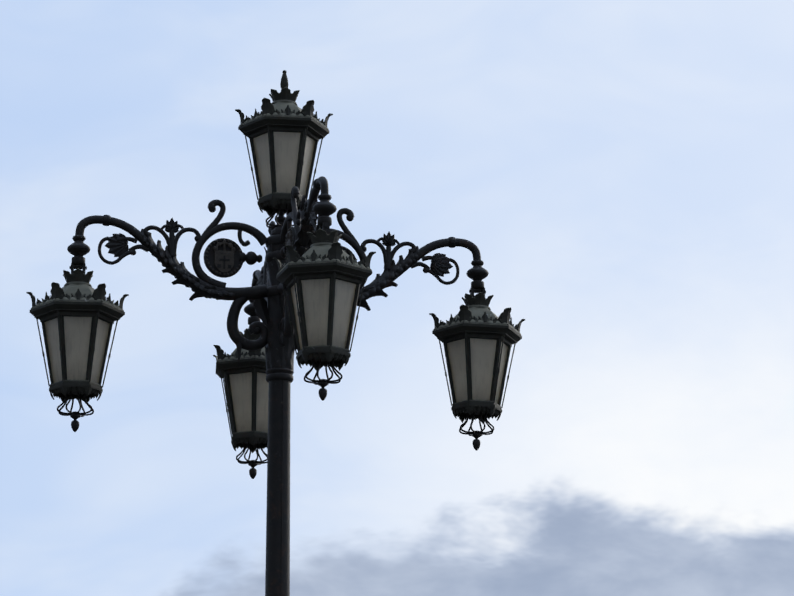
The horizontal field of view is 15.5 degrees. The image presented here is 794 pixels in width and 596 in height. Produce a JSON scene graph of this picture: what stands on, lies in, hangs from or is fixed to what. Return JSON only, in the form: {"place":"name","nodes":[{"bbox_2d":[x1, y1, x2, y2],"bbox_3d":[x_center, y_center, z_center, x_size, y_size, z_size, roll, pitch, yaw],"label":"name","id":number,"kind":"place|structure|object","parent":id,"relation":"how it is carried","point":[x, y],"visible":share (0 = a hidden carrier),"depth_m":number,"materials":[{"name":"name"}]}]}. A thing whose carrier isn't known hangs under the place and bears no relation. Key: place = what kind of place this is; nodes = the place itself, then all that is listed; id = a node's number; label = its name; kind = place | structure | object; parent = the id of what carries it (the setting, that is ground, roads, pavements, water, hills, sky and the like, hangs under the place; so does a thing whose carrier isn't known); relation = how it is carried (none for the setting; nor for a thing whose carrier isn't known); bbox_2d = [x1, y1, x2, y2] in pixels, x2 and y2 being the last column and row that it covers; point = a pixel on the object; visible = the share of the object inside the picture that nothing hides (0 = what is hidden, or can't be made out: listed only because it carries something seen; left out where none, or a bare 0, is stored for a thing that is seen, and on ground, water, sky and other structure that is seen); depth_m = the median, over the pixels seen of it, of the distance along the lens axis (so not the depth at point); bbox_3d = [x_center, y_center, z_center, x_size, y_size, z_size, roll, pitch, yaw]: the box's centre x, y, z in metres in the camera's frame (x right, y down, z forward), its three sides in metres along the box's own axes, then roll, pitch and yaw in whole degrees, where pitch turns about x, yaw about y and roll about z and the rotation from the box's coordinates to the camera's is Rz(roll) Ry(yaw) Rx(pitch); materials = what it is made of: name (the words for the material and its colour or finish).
{"place":"outdoors","nodes":[
{"label":"outdoors","id":0,"kind":"place"},
{"bbox_2d":[67,70,488,595],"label":"lamp post","id":1,"kind":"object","parent":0,"point":[283,132],"depth_m":18.42,"materials":[{"name":"metal"}]},
{"bbox_2d":[26,263,128,431],"bbox_3d":[-1.986,0.307,18.087,0.634,1.068,0.549,1,-14,-7],"label":"lantern","id":2,"kind":"object","parent":1,"relation":"hanging from","point":[77,315],"visible":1,"depth_m":17.95,"materials":[{"name":"metal"}]},
{"bbox_2d":[213,322,268,478],"bbox_3d":[-0.966,0.693,19.632,0.549,1.068,0.634,1,-14,-4],"label":"lantern","id":3,"kind":"object","parent":1,"relation":"hanging from","point":[246,386],"visible":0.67,"depth_m":19.49,"materials":[{"name":"metal"}]},
{"bbox_2d":[273,222,375,400],"bbox_3d":[-0.432,0.082,17.182,0.549,1.068,0.634,4,-14,-15],"label":"lantern","id":4,"kind":"object","parent":1,"relation":"hanging from","point":[324,277],"visible":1,"depth_m":17.05,"materials":[{"name":"metal"}]},
{"bbox_2d":[429,287,524,450],"bbox_3d":[0.512,0.453,18.672,0.634,1.068,0.549,4,-15,-10],"label":"lantern","id":5,"kind":"object","parent":1,"relation":"hanging from","point":[476,336],"visible":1,"depth_m":18.54,"materials":[{"name":"metal"}]},
{"bbox_2d":[0,0,793,595],"label":"sky","id":6,"kind":"structure","parent":0,"point":[620,173],"materials":[{"name":"blue"}]}
]}

